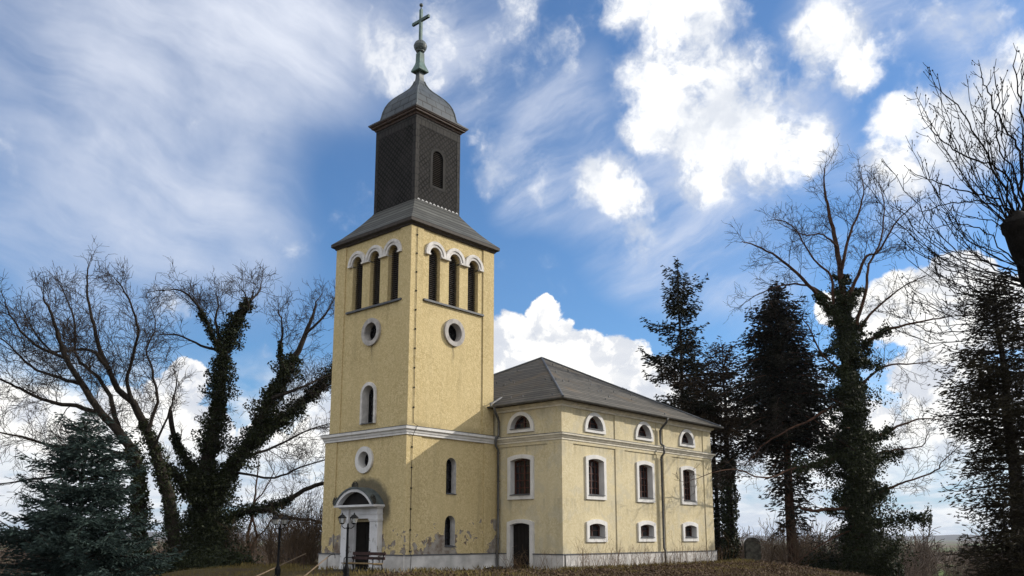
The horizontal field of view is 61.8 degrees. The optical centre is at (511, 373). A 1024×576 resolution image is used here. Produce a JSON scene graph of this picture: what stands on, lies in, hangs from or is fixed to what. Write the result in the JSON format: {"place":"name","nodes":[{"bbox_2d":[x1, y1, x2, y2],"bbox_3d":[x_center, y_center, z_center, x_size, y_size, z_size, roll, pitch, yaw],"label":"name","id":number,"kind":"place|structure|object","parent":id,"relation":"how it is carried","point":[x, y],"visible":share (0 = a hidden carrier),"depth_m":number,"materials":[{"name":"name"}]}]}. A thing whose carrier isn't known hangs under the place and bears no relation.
{"place":"outdoors","nodes":[
{"label":"outdoors","id":0,"kind":"place"},
{"bbox_2d":[2,530,994,540],"bbox_3d":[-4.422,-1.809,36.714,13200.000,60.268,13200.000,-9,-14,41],"label":"hills","id":1,"kind":"structure","parent":0,"point":[946,537],"depth_m":4274.35,"materials":[{"name":"green plant"}]},
{"bbox_2d":[0,540,999,575],"bbox_3d":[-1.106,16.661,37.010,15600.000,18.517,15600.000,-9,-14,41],"label":"ground","id":2,"kind":"structure","parent":0,"point":[950,544],"depth_m":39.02,"materials":[{"name":"brown plant"}]},
{"bbox_2d":[0,548,27,574],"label":"bare shrub","id":3,"kind":"object","parent":2,"relation":"on","point":[13,563],"visible":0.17,"depth_m":52.63,"materials":[{"name":"brown plant"}]},
{"bbox_2d":[0,521,34,574],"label":"bare shrub","id":4,"kind":"object","parent":2,"relation":"on","point":[13,560],"visible":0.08,"depth_m":60.37,"materials":[{"name":"brown plant"}]},
{"bbox_2d":[0,407,188,575],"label":"blue spruce","id":5,"kind":"object","parent":2,"relation":"on","point":[100,529],"visible":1,"depth_m":27.14,"materials":[{"name":"green plant"}]},
{"bbox_2d":[0,236,202,574],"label":"bare tree","id":6,"kind":"object","parent":2,"relation":"on","point":[172,525],"visible":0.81,"depth_m":43.69,"materials":[{"name":"brown plant"}]},
{"bbox_2d":[133,256,334,574],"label":"ivy tree","id":7,"kind":"object","parent":2,"relation":"on","point":[206,488],"visible":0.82,"depth_m":48.86,"materials":[{"name":"green plant"}]},
{"bbox_2d":[215,518,260,559],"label":"bare shrub","id":8,"kind":"object","parent":2,"relation":"on","point":[242,541],"visible":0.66,"depth_m":46.18,"materials":[{"name":"brown plant"}]},
{"bbox_2d":[234,518,293,564],"bbox_3d":[-15.916,11.327,55.140,5.020,4.597,3.351,6,-12,-30],"label":"bare shrub","id":9,"kind":"object","parent":2,"relation":"on","point":[260,554],"visible":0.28,"depth_m":54.95,"materials":[{"name":"brown plant"}]},
{"bbox_2d":[231,459,300,561],"bbox_3d":[-16.867,9.987,57.962,5.952,10.361,3.375,-9,-14,41],"label":"bare tree","id":10,"kind":"object","parent":2,"relation":"on","point":[255,500],"visible":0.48,"depth_m":57.89,"materials":[{"name":"brown plant"}]},
{"bbox_2d":[251,506,300,563],"bbox_3d":[-12.423,8.580,45.379,2.700,3.526,5.012,0,-11,-2],"label":"bare shrub","id":11,"kind":"object","parent":2,"relation":"on","point":[269,544],"visible":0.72,"depth_m":45.02,"materials":[{"name":"brown plant"}]},
{"bbox_2d":[272,515,288,575],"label":"lamp post","id":12,"kind":"object","parent":2,"relation":"on","point":[276,519],"visible":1,"depth_m":33.70,"materials":[{"name":"black metal"}]},
{"bbox_2d":[247,506,315,564],"bbox_3d":[-15.657,11.752,60.127,6.004,6.480,7.640,-1,-11,4],"label":"bare shrub","id":13,"kind":"object","parent":2,"relation":"on","point":[275,538],"visible":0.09,"depth_m":58.81,"materials":[{"name":"brown plant"}]},
{"bbox_2d":[257,553,305,575],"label":"handrail","id":14,"kind":"object","parent":2,"relation":"on","point":[282,564],"visible":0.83,"depth_m":34.50,"materials":[{"name":"brown wood"}]},
{"bbox_2d":[245,474,323,563],"bbox_3d":[-12.514,8.732,50.686,7.349,6.233,5.775,-5,-12,26],"label":"bare shrub","id":15,"kind":"object","parent":2,"relation":"on","point":[307,508],"visible":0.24,"depth_m":49.90,"materials":[{"name":"brown plant"}]},
{"bbox_2d":[247,500,322,565],"bbox_3d":[-10.589,7.987,42.461,5.012,3.526,2.700,3,-11,-17],"label":"bare shrub","id":16,"kind":"object","parent":2,"relation":"on","point":[307,550],"visible":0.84,"depth_m":42.19,"materials":[{"name":"brown plant"}]},
{"bbox_2d":[280,502,321,562],"bbox_3d":[-11.919,9.976,52.257,5.197,4.760,3.470,-8,-13,37],"label":"bare shrub","id":17,"kind":"object","parent":2,"relation":"on","point":[313,523],"visible":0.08,"depth_m":52.68,"materials":[{"name":"brown plant"}]},
{"bbox_2d":[286,525,320,563],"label":"bare shrub","id":18,"kind":"object","parent":2,"relation":"on","point":[299,559],"visible":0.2,"depth_m":47.93,"materials":[{"name":"brown plant"}]},
{"bbox_2d":[287,497,322,564],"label":"bare shrub","id":19,"kind":"object","parent":2,"relation":"on","point":[311,557],"visible":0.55,"depth_m":44.13,"materials":[{"name":"brown plant"}]},
{"bbox_2d":[304,554,334,575],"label":"handrail","id":20,"kind":"object","parent":2,"relation":"on","point":[319,564],"visible":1,"depth_m":33.21,"materials":[{"name":"brown wood"}]},
{"bbox_2d":[338,512,358,575],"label":"lamp post","id":21,"kind":"object","parent":2,"relation":"on","point":[353,518],"visible":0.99,"depth_m":31.81,"materials":[{"name":"black metal"}]},
{"bbox_2d":[342,551,385,573],"bbox_3d":[-5.913,7.558,34.025,2.050,0.991,0.658,-9,-14,41],"label":"park bench","id":22,"kind":"object","parent":2,"relation":"on","point":[368,557],"visible":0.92,"depth_m":34.11,"materials":[{"name":"brown wood"}]},
{"bbox_2d":[0,518,1012,575],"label":"wood","id":23,"kind":"object","parent":2,"relation":"on","point":[927,566],"visible":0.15,"depth_m":130.19,"materials":[{"name":"brown plant"}]},
{"bbox_2d":[496,546,529,569],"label":"bramble","id":24,"kind":"object","parent":2,"relation":"on","point":[515,562],"visible":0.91,"depth_m":37.62,"materials":[{"name":"brown plant"}]},
{"bbox_2d":[318,3,723,572],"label":"church","id":25,"kind":"structure","parent":2,"relation":"on","point":[445,446],"depth_m":39.00,"materials":[{"name":"paint"}]},
{"bbox_2d":[355,446,373,472],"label":"round window","id":26,"kind":"structure","parent":25,"relation":"in","point":[364,458],"depth_m":37.65,"materials":[{"name":"white paint"}]},
{"bbox_2d":[359,382,376,424],"bbox_3d":[-6.293,1.316,38.192,1.060,1.880,0.510,-9,-14,41],"label":"arched window","id":27,"kind":"structure","parent":25,"relation":"in","point":[368,395],"depth_m":38.38,"materials":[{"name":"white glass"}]},
{"bbox_2d":[361,318,380,345],"bbox_3d":[-6.265,-1.875,38.754,1.280,1.280,0.420,-9,-14,41],"label":"round window","id":28,"kind":"structure","parent":25,"relation":"in","point":[371,329],"depth_m":38.83,"materials":[{"name":"white paint"}]},
{"bbox_2d":[445,516,455,546],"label":"arched window","id":29,"kind":"structure","parent":25,"relation":"in","point":[450,521],"depth_m":37.45,"materials":[{"name":"black glass"}]},
{"bbox_2d":[446,458,456,494],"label":"arched window","id":30,"kind":"structure","parent":25,"relation":"in","point":[451,463],"depth_m":37.93,"materials":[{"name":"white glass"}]},
{"bbox_2d":[443,319,464,346],"bbox_3d":[-2.746,-1.858,39.061,0.420,1.280,1.280,-9,-14,41],"label":"round window","id":31,"kind":"structure","parent":25,"relation":"in","point":[454,332],"depth_m":39.19,"materials":[{"name":"white paint"}]},
{"bbox_2d":[507,412,533,433],"bbox_3d":[0.473,2.228,39.321,1.600,0.950,0.425,-9,-14,41],"label":"window","id":32,"kind":"structure","parent":25,"relation":"in","point":[519,422],"depth_m":39.43,"materials":[{"name":"white paint"}]},
{"bbox_2d":[507,454,533,499],"bbox_3d":[0.473,4.684,38.854,1.560,2.030,0.425,-9,-14,41],"label":"window","id":33,"kind":"structure","parent":25,"relation":"in","point":[520,468],"depth_m":39.06,"materials":[{"name":"white paint"}]},
{"bbox_2d":[507,519,534,568],"bbox_3d":[0.426,7.646,38.237,1.540,2.260,0.285,-9,-14,41],"label":"doorway","id":34,"kind":"structure","parent":25,"relation":"in","point":[520,532],"depth_m":38.39,"materials":[{"name":"white paint"}]},
{"bbox_2d":[584,413,605,434],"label":"window","id":35,"kind":"structure","parent":25,"relation":"in","point":[594,423],"depth_m":39.73,"materials":[{"name":"white paint"}]},
{"bbox_2d":[585,455,606,499],"bbox_3d":[3.743,4.735,39.121,0.425,2.030,1.560,-9,-14,41],"label":"window","id":36,"kind":"structure","parent":25,"relation":"in","point":[595,465],"depth_m":39.39,"materials":[{"name":"white paint"}]},
{"bbox_2d":[586,519,607,541],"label":"window","id":37,"kind":"structure","parent":25,"relation":"in","point":[595,528],"depth_m":38.81,"materials":[{"name":"white paint"}]},
{"bbox_2d":[635,421,653,441],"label":"window","id":38,"kind":"structure","parent":25,"relation":"in","point":[643,431],"depth_m":42.77,"materials":[{"name":"white paint"}]},
{"bbox_2d":[636,461,654,502],"bbox_3d":[6.482,5.313,42.158,0.425,2.030,1.560,-9,-14,41],"label":"window","id":39,"kind":"structure","parent":25,"relation":"in","point":[645,474],"depth_m":42.45,"materials":[{"name":"white paint"}]},
{"bbox_2d":[637,521,656,541],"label":"window","id":40,"kind":"structure","parent":25,"relation":"in","point":[643,527],"depth_m":41.84,"materials":[{"name":"white paint"}]},
{"bbox_2d":[679,429,694,447],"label":"window","id":41,"kind":"structure","parent":25,"relation":"in","point":[686,438],"depth_m":45.85,"materials":[{"name":"white paint"}]},
{"bbox_2d":[680,466,697,504],"bbox_3d":[9.234,5.893,45.210,0.425,2.030,1.560,-9,-14,41],"label":"window","id":42,"kind":"structure","parent":25,"relation":"in","point":[685,471],"depth_m":45.49,"materials":[{"name":"white paint"}]},
{"bbox_2d":[682,522,698,540],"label":"window","id":43,"kind":"structure","parent":25,"relation":"in","point":[690,531],"depth_m":44.96,"materials":[{"name":"white paint"}]},
{"bbox_2d":[322,559,884,575],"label":"fallen leaves","id":44,"kind":"object","parent":2,"relation":"on","point":[650,570],"visible":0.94,"depth_m":36.52,"materials":[{"name":"brown plant"}]},
{"bbox_2d":[522,531,741,569],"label":"dry stems","id":45,"kind":"object","parent":2,"relation":"on","point":[646,559],"visible":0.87,"depth_m":39.61,"materials":[{"name":"brown plant"}]},
{"bbox_2d":[622,256,750,554],"bbox_3d":[12.367,2.861,59.800,9.883,23.269,9.207,-9,-14,41],"label":"spruce tree","id":46,"kind":"object","parent":2,"relation":"on","point":[679,309],"visible":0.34,"depth_m":60.50,"materials":[{"name":"green plant"}]},
{"bbox_2d":[655,336,782,559],"bbox_3d":[14.103,5.534,55.952,8.032,16.192,9.036,-4,-12,22],"label":"larch tree","id":47,"kind":"object","parent":2,"relation":"on","point":[729,498],"visible":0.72,"depth_m":55.55,"materials":[{"name":"green plant"}]},
{"bbox_2d":[710,389,735,560],"bbox_3d":[14.321,7.321,59.844,3.630,14.936,3.779,8,-13,-35],"label":"larch tree","id":48,"kind":"object","parent":2,"relation":"on","point":[717,515],"visible":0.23,"depth_m":59.16,"materials":[{"name":"green plant"}]},
{"bbox_2d":[744,537,760,560],"bbox_3d":[14.112,10.660,50.097,1.160,2.116,0.480,2,-11,-8],"label":"gravestone","id":49,"kind":"object","parent":2,"relation":"on","point":[752,548],"visible":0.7,"depth_m":50.05,"materials":[{"name":"stone"}]},
{"bbox_2d":[728,527,789,561],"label":"bare shrub","id":50,"kind":"object","parent":2,"relation":"on","point":[771,560],"visible":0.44,"depth_m":52.17,"materials":[{"name":"brown plant"}]},
{"bbox_2d":[761,539,807,562],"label":"bare shrub","id":51,"kind":"object","parent":2,"relation":"on","point":[776,555],"visible":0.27,"depth_m":56.05,"materials":[{"name":"brown plant"}]},
{"bbox_2d":[715,275,858,565],"bbox_3d":[17.270,3.416,54.289,8.728,19.726,7.424,-4,-11,19],"label":"spruce tree","id":52,"kind":"object","parent":2,"relation":"on","point":[782,375],"visible":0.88,"depth_m":53.39,"materials":[{"name":"green plant"}]},
{"bbox_2d":[742,509,838,565],"bbox_3d":[16.395,9.923,50.236,5.564,3.914,2.997,-1,-11,6],"label":"bare shrub","id":53,"kind":"object","parent":2,"relation":"on","point":[795,545],"visible":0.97,"depth_m":50.15,"materials":[{"name":"brown plant"}]},
{"bbox_2d":[772,522,838,559],"bbox_3d":[20.704,12.757,60.294,5.197,4.760,3.470,8,-13,-36],"label":"bare shrub","id":54,"kind":"object","parent":2,"relation":"on","point":[811,538],"visible":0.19,"depth_m":60.75,"materials":[{"name":"brown plant"}]},
{"bbox_2d":[674,133,991,575],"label":"ivy tree","id":55,"kind":"object","parent":2,"relation":"on","point":[858,498],"visible":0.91,"depth_m":51.55,"materials":[{"name":"green plant"}]},
{"bbox_2d":[858,43,1023,531],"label":"pollarded ash","id":56,"kind":"object","parent":2,"relation":"on","point":[1011,226],"visible":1,"depth_m":13.92,"materials":[{"name":"brown plant"}]},
{"bbox_2d":[921,260,1023,575],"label":"spruce tree","id":57,"kind":"object","parent":2,"relation":"on","point":[1006,446],"visible":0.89,"depth_m":26.73,"materials":[{"name":"green plant"}]},
{"bbox_2d":[0,0,1023,536],"label":"sky","id":58,"kind":"structure","parent":0,"point":[606,142],"materials":[{"name":"blue"}]}
]}

